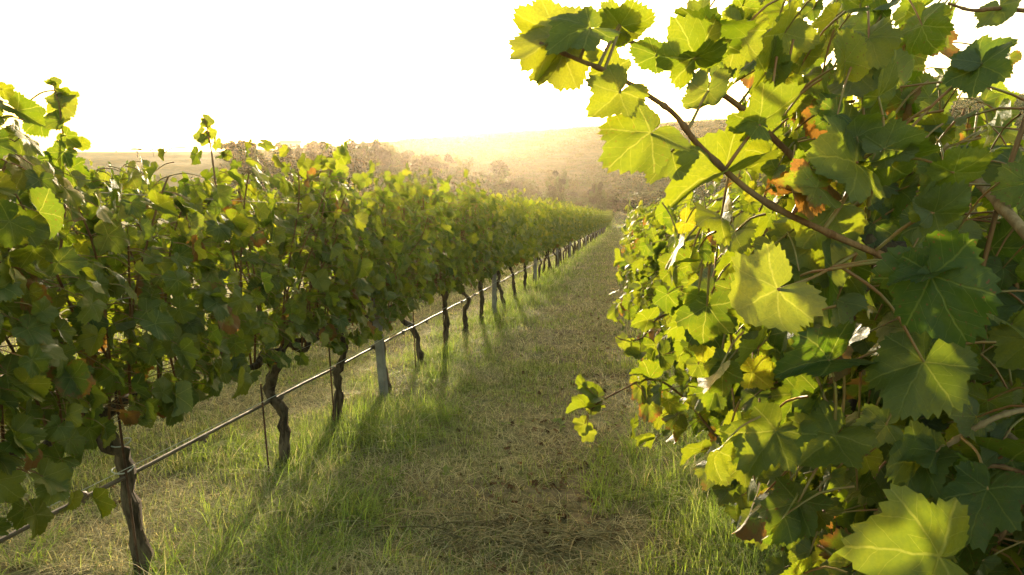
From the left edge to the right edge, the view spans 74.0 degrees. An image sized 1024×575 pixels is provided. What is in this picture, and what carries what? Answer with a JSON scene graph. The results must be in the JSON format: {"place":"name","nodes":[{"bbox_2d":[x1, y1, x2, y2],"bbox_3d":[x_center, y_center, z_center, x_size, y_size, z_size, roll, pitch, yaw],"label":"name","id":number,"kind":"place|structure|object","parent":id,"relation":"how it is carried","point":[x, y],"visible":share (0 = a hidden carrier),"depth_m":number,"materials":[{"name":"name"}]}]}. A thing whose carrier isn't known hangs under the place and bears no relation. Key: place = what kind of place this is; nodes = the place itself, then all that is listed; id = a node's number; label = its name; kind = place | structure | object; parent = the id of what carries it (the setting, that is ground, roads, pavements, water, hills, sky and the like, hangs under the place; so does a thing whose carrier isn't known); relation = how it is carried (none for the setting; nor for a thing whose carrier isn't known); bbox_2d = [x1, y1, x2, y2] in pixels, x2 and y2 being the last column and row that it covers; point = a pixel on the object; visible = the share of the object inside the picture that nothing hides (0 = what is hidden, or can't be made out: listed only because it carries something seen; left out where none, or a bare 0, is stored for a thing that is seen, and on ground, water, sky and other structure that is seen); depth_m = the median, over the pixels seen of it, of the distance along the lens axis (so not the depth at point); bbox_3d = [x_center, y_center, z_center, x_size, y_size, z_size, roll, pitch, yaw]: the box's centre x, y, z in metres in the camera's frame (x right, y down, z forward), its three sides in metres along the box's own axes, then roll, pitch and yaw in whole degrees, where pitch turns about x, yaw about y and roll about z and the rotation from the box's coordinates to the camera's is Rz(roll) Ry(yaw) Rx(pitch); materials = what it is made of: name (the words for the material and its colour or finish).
{"place":"outdoors","nodes":[
{"label":"outdoors","id":0,"kind":"place"},
{"bbox_2d":[0,99,1023,574],"bbox_3d":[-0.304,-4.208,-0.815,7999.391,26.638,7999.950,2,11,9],"label":"ground","id":1,"kind":"structure","parent":0,"point":[180,161],"depth_m":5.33,"materials":[{"name":"green plant"}]},
{"bbox_2d":[5,194,23,250],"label":"grape vine","id":2,"kind":"object","parent":1,"relation":"on","point":[15,200],"visible":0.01,"depth_m":5.21,"materials":[{"name":"green plant"}]},
{"bbox_2d":[1,155,111,292],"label":"grape vine","id":3,"kind":"object","parent":1,"relation":"on","point":[65,280],"visible":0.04,"depth_m":5.74,"materials":[{"name":"green plant"}]},
{"bbox_2d":[0,76,116,538],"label":"grape vine","id":4,"kind":"object","parent":1,"relation":"on","point":[32,173],"visible":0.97,"depth_m":2.05,"materials":[{"name":"green plant"}]},
{"bbox_2d":[56,159,193,337],"bbox_3d":[-3.790,-0.222,6.692,1.012,2.174,1.402,2,11,9],"label":"grape vine","id":5,"kind":"object","parent":1,"relation":"on","point":[128,219],"visible":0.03,"depth_m":6.60,"materials":[{"name":"green plant"}]},
{"bbox_2d":[114,390,140,574],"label":"vine rod","id":6,"kind":"object","parent":1,"relation":"on","point":[128,488],"visible":0.77,"depth_m":2.82,"materials":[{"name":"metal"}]},
{"bbox_2d":[0,146,274,574],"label":"grape vine","id":7,"kind":"object","parent":1,"relation":"on","point":[102,240],"visible":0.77,"depth_m":2.69,"materials":[{"name":"green plant"}]},
{"bbox_2d":[121,173,246,289],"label":"grape vine","id":8,"kind":"object","parent":1,"relation":"on","point":[186,267],"visible":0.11,"depth_m":7.22,"materials":[{"name":"green plant"}]},
{"bbox_2d":[187,174,270,292],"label":"grape vine","id":9,"kind":"object","parent":1,"relation":"on","point":[261,252],"visible":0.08,"depth_m":8.52,"materials":[{"name":"green plant"}]},
{"bbox_2d":[218,139,246,162],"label":"tree","id":10,"kind":"object","parent":1,"relation":"on","point":[234,149],"visible":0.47,"depth_m":135.01,"materials":[{"name":"beige plant"}]},
{"bbox_2d":[237,147,264,197],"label":"tree","id":11,"kind":"object","parent":1,"relation":"on","point":[253,153],"visible":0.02,"depth_m":88.61,"materials":[{"name":"brown plant"}]},
{"bbox_2d":[234,148,272,183],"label":"tree","id":12,"kind":"object","parent":1,"relation":"on","point":[240,153],"visible":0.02,"depth_m":101.16,"materials":[{"name":"brown plant"}]},
{"bbox_2d":[143,114,374,468],"bbox_3d":[-1.365,0.122,4.008,1.043,2.177,1.432,5,12,23],"label":"grape vine","id":13,"kind":"object","parent":1,"relation":"on","point":[305,324],"visible":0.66,"depth_m":3.79,"materials":[{"name":"green plant"}]},
{"bbox_2d":[4,234,517,316],"bbox_3d":[4.832,-4.134,40.483,0.003,7.420,85.502,2,11,9],"label":"trellis wire","id":14,"kind":"object","parent":1,"relation":"on","point":[159,293],"visible":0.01,"depth_m":2.62,"materials":[{"name":"metal"}]},
{"bbox_2d":[260,384,269,481],"bbox_3d":[-1.419,0.876,3.922,0.023,0.675,0.011,2,11,9],"label":"vine rod","id":15,"kind":"object","parent":1,"relation":"on","point":[264,424],"visible":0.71,"depth_m":3.91,"materials":[{"name":"metal"}]},
{"bbox_2d":[257,152,273,176],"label":"tree","id":16,"kind":"object","parent":1,"relation":"on","point":[267,162],"visible":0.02,"depth_m":93.46,"materials":[{"name":"brown plant"}]},
{"bbox_2d":[258,155,272,197],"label":"tree","id":17,"kind":"object","parent":1,"relation":"on","point":[261,160],"visible":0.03,"depth_m":91.31,"materials":[{"name":"brown plant"}]},
{"bbox_2d":[238,147,297,210],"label":"tree","id":18,"kind":"object","parent":1,"relation":"on","point":[273,169],"visible":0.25,"depth_m":87.34,"materials":[{"name":"brown plant"}]},
{"bbox_2d":[231,184,305,272],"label":"grape vine","id":19,"kind":"object","parent":1,"relation":"on","point":[274,191],"visible":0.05,"depth_m":9.37,"materials":[{"name":"green plant"}]},
{"bbox_2d":[16,187,534,212],"bbox_3d":[4.783,-4.538,40.411,0.003,7.420,85.502,2,11,9],"label":"trellis wire","id":20,"kind":"object","parent":1,"relation":"on","point":[232,200],"visible":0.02,"depth_m":3.47,"materials":[{"name":"metal"}]},
{"bbox_2d":[273,142,288,152],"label":"tree","id":21,"kind":"object","parent":1,"relation":"on","point":[277,145],"visible":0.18,"depth_m":157.39,"materials":[{"name":"beige plant"}]},
{"bbox_2d":[279,139,301,148],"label":"hill","id":22,"kind":"structure","parent":1,"relation":"on","point":[291,143],"depth_m":286.85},
{"bbox_2d":[0,234,591,543],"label":"irrigation hose","id":23,"kind":"object","parent":1,"relation":"on","point":[200,438],"visible":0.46,"depth_m":3.48,"materials":[{"name":"plastic"}]},
{"bbox_2d":[271,191,320,285],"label":"grape vine","id":24,"kind":"object","parent":1,"relation":"on","point":[306,245],"visible":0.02,"depth_m":9.95,"materials":[{"name":"green plant"}]},
{"bbox_2d":[293,144,308,154],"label":"tree","id":25,"kind":"object","parent":1,"relation":"on","point":[303,149],"visible":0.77,"depth_m":160.58,"materials":[{"name":"beige plant"}]},
{"bbox_2d":[293,151,323,189],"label":"tree","id":26,"kind":"object","parent":1,"relation":"on","point":[297,153],"visible":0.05,"depth_m":90.97,"materials":[{"name":"brown plant"}]},
{"bbox_2d":[305,140,323,152],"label":"tree","id":27,"kind":"object","parent":1,"relation":"on","point":[313,145],"visible":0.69,"depth_m":154.56,"materials":[{"name":"beige plant"}]},
{"bbox_2d":[308,148,335,180],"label":"tree","id":28,"kind":"object","parent":1,"relation":"on","point":[315,154],"visible":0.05,"depth_m":94.58,"materials":[{"name":"brown plant"}]},
{"bbox_2d":[48,228,602,506],"bbox_3d":[4.812,-3.458,40.621,0.003,7.420,85.502,2,11,9],"label":"trellis wire","id":29,"kind":"object","parent":1,"relation":"on","point":[263,401],"visible":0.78,"depth_m":3.46,"materials":[{"name":"grey metal"}]},
{"bbox_2d":[319,140,335,157],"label":"tree","id":30,"kind":"object","parent":1,"relation":"on","point":[321,143],"visible":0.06,"depth_m":98.11,"materials":[{"name":"beige plant"}]},
{"bbox_2d":[257,156,404,425],"bbox_3d":[-1.223,0.106,4.750,0.952,2.042,1.354,2,11,9],"label":"grape vine","id":31,"kind":"object","parent":1,"relation":"on","point":[367,266],"visible":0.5,"depth_m":4.68,"materials":[{"name":"green plant"}]},
{"bbox_2d":[327,323,334,431],"bbox_3d":[-1.271,0.647,4.782,0.023,0.955,0.011,2,11,9],"label":"vine rod","id":32,"kind":"object","parent":1,"relation":"on","point":[331,384],"visible":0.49,"depth_m":4.78,"materials":[{"name":"metal"}]},
{"bbox_2d":[334,138,369,205],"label":"tree","id":33,"kind":"object","parent":1,"relation":"on","point":[351,144],"visible":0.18,"depth_m":91.52,"materials":[{"name":"brown plant"}]},
{"bbox_2d":[350,142,371,159],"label":"tree","id":34,"kind":"object","parent":1,"relation":"on","point":[362,153],"visible":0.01,"depth_m":98.10,"materials":[{"name":"beige plant"}]},
{"bbox_2d":[352,149,383,192],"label":"tree","id":35,"kind":"object","parent":1,"relation":"on","point":[355,153],"visible":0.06,"depth_m":90.73,"materials":[{"name":"brown plant"}]},
{"bbox_2d":[361,198,388,398],"bbox_3d":[-1.132,0.187,5.661,0.072,1.890,0.072,-1,12,10],"label":"trellis post","id":36,"kind":"object","parent":1,"relation":"on","point":[381,363],"visible":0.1,"depth_m":5.72,"materials":[{"name":"wood"}]},
{"bbox_2d":[354,137,398,195],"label":"tree","id":37,"kind":"object","parent":1,"relation":"on","point":[374,143],"visible":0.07,"depth_m":90.48,"materials":[{"name":"brown plant"}]},
{"bbox_2d":[365,144,395,191],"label":"tree","id":38,"kind":"object","parent":1,"relation":"on","point":[374,159],"visible":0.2,"depth_m":88.40,"materials":[{"name":"brown plant"}]},
{"bbox_2d":[311,157,452,395],"bbox_3d":[-0.977,-0.018,5.677,1.116,2.118,1.505,2,11,9],"label":"grape vine","id":39,"kind":"object","parent":1,"relation":"on","point":[404,299],"visible":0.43,"depth_m":5.48,"materials":[{"name":"green plant"}]},
{"bbox_2d":[0,305,775,574],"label":"straw","id":40,"kind":"object","parent":1,"relation":"on","point":[515,530],"visible":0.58,"depth_m":3.40,"materials":[{"name":"beige plant"}]},
{"bbox_2d":[376,149,419,198],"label":"tree","id":41,"kind":"object","parent":1,"relation":"on","point":[404,159],"visible":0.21,"depth_m":86.90,"materials":[{"name":"brown plant"}]},
{"bbox_2d":[110,293,696,574],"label":"leaf litter","id":42,"kind":"object","parent":1,"relation":"on","point":[536,482],"visible":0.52,"depth_m":4.00,"materials":[{"name":"brown plant"}]},
{"bbox_2d":[400,149,418,164],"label":"tree","id":43,"kind":"object","parent":1,"relation":"on","point":[411,152],"visible":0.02,"depth_m":104.76,"materials":[{"name":"beige plant"}]},
{"bbox_2d":[401,153,425,170],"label":"tree","id":44,"kind":"object","parent":1,"relation":"on","point":[420,159],"visible":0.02,"depth_m":100.20,"materials":[{"name":"beige plant"}]},
{"bbox_2d":[412,298,415,369],"bbox_3d":[-0.957,0.476,6.659,0.023,0.905,0.011,2,11,9],"label":"vine rod","id":45,"kind":"object","parent":1,"relation":"on","point":[414,338],"visible":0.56,"depth_m":6.66,"materials":[{"name":"metal"}]},
{"bbox_2d":[371,162,475,368],"bbox_3d":[-0.966,-0.188,6.968,0.967,2.165,1.534,2,11,9],"label":"grape vine","id":46,"kind":"object","parent":1,"relation":"on","point":[441,244],"visible":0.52,"depth_m":6.66,"materials":[{"name":"green plant"}]},
{"bbox_2d":[412,155,446,197],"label":"tree","id":47,"kind":"object","parent":1,"relation":"on","point":[425,160],"visible":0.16,"depth_m":94.73,"materials":[{"name":"beige plant"}]},
{"bbox_2d":[411,154,448,184],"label":"tree","id":48,"kind":"object","parent":1,"relation":"on","point":[444,165],"visible":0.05,"depth_m":99.24,"materials":[{"name":"beige plant"}]},
{"bbox_2d":[422,154,452,201],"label":"tree","id":49,"kind":"object","parent":1,"relation":"on","point":[437,164],"visible":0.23,"depth_m":94.21,"materials":[{"name":"brown plant"}]},
{"bbox_2d":[395,185,483,347],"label":"grape vine","id":50,"kind":"object","parent":1,"relation":"on","point":[469,253],"visible":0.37,"depth_m":7.69,"materials":[{"name":"green plant"}]},
{"bbox_2d":[442,294,444,350],"bbox_3d":[-0.778,0.365,7.730,0.023,0.905,0.011,2,11,9],"label":"vine rod","id":51,"kind":"object","parent":1,"relation":"on","point":[443,319],"visible":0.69,"depth_m":7.72,"materials":[{"name":"metal"}]},
{"bbox_2d":[442,153,462,180],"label":"tree","id":52,"kind":"object","parent":1,"relation":"on","point":[454,170],"visible":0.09,"depth_m":102.43,"materials":[{"name":"beige plant"}]},
{"bbox_2d":[450,157,473,178],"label":"tree","id":53,"kind":"object","parent":1,"relation":"on","point":[467,166],"visible":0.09,"depth_m":103.30,"materials":[{"name":"beige plant"}]},
{"bbox_2d":[446,175,487,200],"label":"bush","id":54,"kind":"object","parent":1,"relation":"on","point":[472,179],"visible":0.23,"depth_m":93.14,"materials":[{"name":"beige plant"}]},
{"bbox_2d":[437,177,501,335],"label":"grape vine","id":55,"kind":"object","parent":1,"relation":"on","point":[486,253],"visible":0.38,"depth_m":8.57,"materials":[{"name":"green plant"}]},
{"bbox_2d":[454,181,510,322],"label":"grape vine","id":56,"kind":"object","parent":1,"relation":"on","point":[499,215],"visible":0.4,"depth_m":9.53,"materials":[{"name":"green plant"}]},
{"bbox_2d":[470,160,512,204],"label":"bush","id":57,"kind":"object","parent":1,"relation":"on","point":[496,185],"visible":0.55,"depth_m":95.86,"materials":[{"name":"beige plant"}]},
{"bbox_2d":[492,216,496,314],"bbox_3d":[-0.274,-0.320,10.510,0.072,1.890,0.073,2,11,9],"label":"trellis post","id":58,"kind":"object","parent":1,"relation":"on","point":[494,292],"visible":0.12,"depth_m":10.56,"materials":[{"name":"wood"}]},
{"bbox_2d":[477,189,528,314],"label":"grape vine","id":59,"kind":"object","parent":1,"relation":"on","point":[516,251],"visible":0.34,"depth_m":10.63,"materials":[{"name":"green plant"}]},
{"bbox_2d":[482,188,536,304],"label":"grape vine","id":60,"kind":"object","parent":1,"relation":"on","point":[525,237],"visible":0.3,"depth_m":11.53,"materials":[{"name":"green plant"}]},
{"bbox_2d":[499,188,545,298],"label":"grape vine","id":61,"kind":"object","parent":1,"relation":"on","point":[532,242],"visible":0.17,"depth_m":12.66,"materials":[{"name":"green plant"}]},
{"bbox_2d":[507,176,539,202],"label":"bush","id":62,"kind":"object","parent":1,"relation":"on","point":[520,183],"visible":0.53,"depth_m":97.88,"materials":[{"name":"brown plant"}]},
{"bbox_2d":[506,192,549,291],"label":"grape vine","id":63,"kind":"object","parent":1,"relation":"on","point":[537,217],"visible":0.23,"depth_m":13.87,"materials":[{"name":"green plant"}]},
{"bbox_2d":[516,190,547,202],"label":"bush","id":64,"kind":"object","parent":1,"relation":"on","point":[529,195],"visible":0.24,"depth_m":96.63,"materials":[{"name":"brown plant"}]},
{"bbox_2d":[513,194,555,280],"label":"grape vine","id":65,"kind":"object","parent":1,"relation":"on","point":[547,242],"visible":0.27,"depth_m":15.17,"materials":[{"name":"green plant"}]},
{"bbox_2d":[534,220,536,283],"bbox_3d":[0.526,-0.819,15.326,0.072,1.890,0.073,2,12,9],"label":"trellis post","id":66,"kind":"object","parent":1,"relation":"on","point":[535,269],"visible":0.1,"depth_m":15.38,"materials":[{"name":"wood"}]},
{"bbox_2d":[528,199,560,277],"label":"grape vine","id":67,"kind":"object","parent":1,"relation":"on","point":[554,237],"visible":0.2,"depth_m":16.36,"materials":[{"name":"green plant"}]},
{"bbox_2d":[532,197,565,274],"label":"grape vine","id":68,"kind":"object","parent":1,"relation":"on","point":[558,244],"visible":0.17,"depth_m":17.28,"materials":[{"name":"green plant"}]},
{"bbox_2d":[535,197,569,272],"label":"grape vine","id":69,"kind":"object","parent":1,"relation":"on","point":[561,232],"visible":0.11,"depth_m":18.20,"materials":[{"name":"green plant"}]},
{"bbox_2d":[539,200,571,267],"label":"grape vine","id":70,"kind":"object","parent":1,"relation":"on","point":[567,239],"visible":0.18,"depth_m":20.02,"materials":[{"name":"green plant"}]},
{"bbox_2d":[544,169,568,206],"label":"sapling","id":71,"kind":"object","parent":1,"relation":"on","point":[556,190],"visible":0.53,"depth_m":83.01,"materials":[{"name":"brown plant"}]},
{"bbox_2d":[543,198,570,267],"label":"grape vine","id":72,"kind":"object","parent":1,"relation":"on","point":[562,214],"visible":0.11,"depth_m":19.00,"materials":[{"name":"green plant"}]},
{"bbox_2d":[551,203,574,265],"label":"grape vine","id":73,"kind":"object","parent":1,"relation":"on","point":[571,230],"visible":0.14,"depth_m":20.94,"materials":[{"name":"green plant"}]},
{"bbox_2d":[559,201,577,264],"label":"grape vine","id":74,"kind":"object","parent":1,"relation":"on","point":[573,224],"visible":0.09,"depth_m":21.89,"materials":[{"name":"green plant"}]},
{"bbox_2d":[556,203,581,257],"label":"grape vine","id":75,"kind":"object","parent":1,"relation":"on","point":[579,232],"visible":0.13,"depth_m":24.57,"materials":[{"name":"green plant"}]},
{"bbox_2d":[562,201,580,258],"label":"grape vine","id":76,"kind":"object","parent":1,"relation":"on","point":[575,232],"visible":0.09,"depth_m":22.84,"materials":[{"name":"green plant"}]},
{"bbox_2d":[565,203,581,259],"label":"grape vine","id":77,"kind":"object","parent":1,"relation":"on","point":[577,229],"visible":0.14,"depth_m":23.61,"materials":[{"name":"green plant"}]},
{"bbox_2d":[564,206,583,249],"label":"grape vine","id":78,"kind":"object","parent":1,"relation":"on","point":[581,230],"visible":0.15,"depth_m":25.53,"materials":[{"name":"green plant"}]},
{"bbox_2d":[566,191,588,207],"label":"bush","id":79,"kind":"object","parent":1,"relation":"on","point":[576,200],"visible":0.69,"depth_m":100.31,"materials":[{"name":"brown plant"}]},
{"bbox_2d":[571,207,585,256],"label":"grape vine","id":80,"kind":"object","parent":1,"relation":"on","point":[584,216],"visible":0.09,"depth_m":26.38,"materials":[{"name":"green plant"}]},
{"bbox_2d":[574,208,587,253],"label":"grape vine","id":81,"kind":"object","parent":1,"relation":"on","point":[583,223],"visible":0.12,"depth_m":27.20,"materials":[{"name":"green plant"}]},
{"bbox_2d":[574,204,587,249],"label":"grape vine","id":82,"kind":"object","parent":1,"relation":"on","point":[586,226],"visible":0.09,"depth_m":28.40,"materials":[{"name":"green plant"}]},
{"bbox_2d":[575,205,587,250],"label":"grape vine","id":83,"kind":"object","parent":1,"relation":"on","point":[586,232],"visible":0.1,"depth_m":29.20,"materials":[{"name":"green plant"}]},
{"bbox_2d":[580,205,589,238],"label":"grape vine","id":84,"kind":"object","parent":1,"relation":"on","point":[587,217],"visible":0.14,"depth_m":29.77,"materials":[{"name":"green plant"}]},
{"bbox_2d":[581,206,592,248],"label":"grape vine","id":85,"kind":"object","parent":1,"relation":"on","point":[591,226],"visible":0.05,"depth_m":32.96,"materials":[{"name":"green plant"}]},
{"bbox_2d":[587,181,606,210],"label":"sapling","id":86,"kind":"object","parent":1,"relation":"on","point":[597,198],"visible":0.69,"depth_m":84.52,"materials":[{"name":"brown plant"}]},
{"bbox_2d":[601,188,625,213],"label":"bush","id":87,"kind":"object","parent":1,"relation":"on","point":[612,197],"visible":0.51,"depth_m":97.35,"materials":[{"name":"brown plant"}]},
{"bbox_2d":[215,93,1023,214],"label":"hillside scrub","id":88,"kind":"object","parent":1,"relation":"on","point":[418,141],"visible":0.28,"depth_m":168.08,"materials":[{"name":"green plant"}]},
{"bbox_2d":[613,191,650,213],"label":"bush","id":89,"kind":"object","parent":1,"relation":"on","point":[632,198],"visible":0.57,"depth_m":95.72,"materials":[{"name":"brown plant"}]},
{"bbox_2d":[624,198,662,257],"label":"grape vine","id":90,"kind":"object","parent":1,"relation":"on","point":[627,254],"depth_m":13.33,"materials":[{"name":"green plant"}]},
{"bbox_2d":[636,189,665,206],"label":"bush","id":91,"kind":"object","parent":1,"relation":"on","point":[656,194],"visible":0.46,"depth_m":95.65,"materials":[{"name":"brown plant"}]},
{"bbox_2d":[618,199,693,315],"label":"grape vine","id":92,"kind":"object","parent":1,"relation":"on","point":[620,310],"visible":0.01,"depth_m":7.89,"materials":[{"name":"green plant"}]},
{"bbox_2d":[613,203,703,311],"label":"grape vine","id":93,"kind":"object","parent":1,"relation":"on","point":[618,256],"visible":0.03,"depth_m":7.07,"materials":[{"name":"green plant"}]},
{"bbox_2d":[623,194,698,287],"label":"grape vine","id":94,"kind":"object","parent":1,"relation":"on","point":[626,251],"visible":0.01,"depth_m":9.75,"materials":[{"name":"green plant"}]},
{"bbox_2d":[622,184,713,284],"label":"grape vine","id":95,"kind":"object","parent":1,"relation":"on","point":[642,212],"visible":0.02,"depth_m":8.63,"materials":[{"name":"green plant"}]},
{"bbox_2d":[566,175,770,452],"bbox_3d":[1.067,0.406,3.151,1.477,1.880,1.937,2,11,9],"label":"grape vine","id":96,"kind":"object","parent":1,"relation":"on","point":[589,400],"visible":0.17,"depth_m":2.45,"materials":[{"name":"green plant"}]},
{"bbox_2d":[609,196,732,326],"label":"grape vine","id":97,"kind":"object","parent":1,"relation":"on","point":[649,217],"visible":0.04,"depth_m":5.96,"materials":[{"name":"green plant"}]},
{"bbox_2d":[615,187,739,409],"bbox_3d":[1.264,0.351,3.896,1.317,1.873,2.090,2,11,9],"label":"grape vine","id":98,"kind":"object","parent":1,"relation":"on","point":[642,321],"visible":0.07,"depth_m":3.05,"materials":[{"name":"green plant"}]},
{"bbox_2d":[606,180,773,338],"bbox_3d":[1.458,0.130,5.214,1.431,1.951,1.296,2,11,9],"label":"grape vine","id":99,"kind":"object","parent":1,"relation":"on","point":[613,312],"visible":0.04,"depth_m":5.09,"materials":[{"name":"green plant"}]},
{"bbox_2d":[507,0,1023,574],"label":"grape vine","id":100,"kind":"object","parent":1,"relation":"on","point":[793,272],"visible":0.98,"depth_m":0.98,"materials":[{"name":"green plant"}]},
{"bbox_2d":[638,42,1023,549],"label":"grape vine","id":101,"kind":"object","parent":1,"relation":"on","point":[670,301],"visible":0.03,"depth_m":2.18,"materials":[{"name":"green plant"}]},
{"bbox_2d":[742,48,1023,574],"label":"grape vine","id":102,"kind":"object","parent":1,"relation":"on","point":[1012,450],"visible":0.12,"depth_m":1.18,"materials":[{"name":"green plant"}]},
{"bbox_2d":[0,0,1023,151],"label":"sky","id":103,"kind":"structure","parent":0,"point":[145,73],"materials":[{"name":"white"}]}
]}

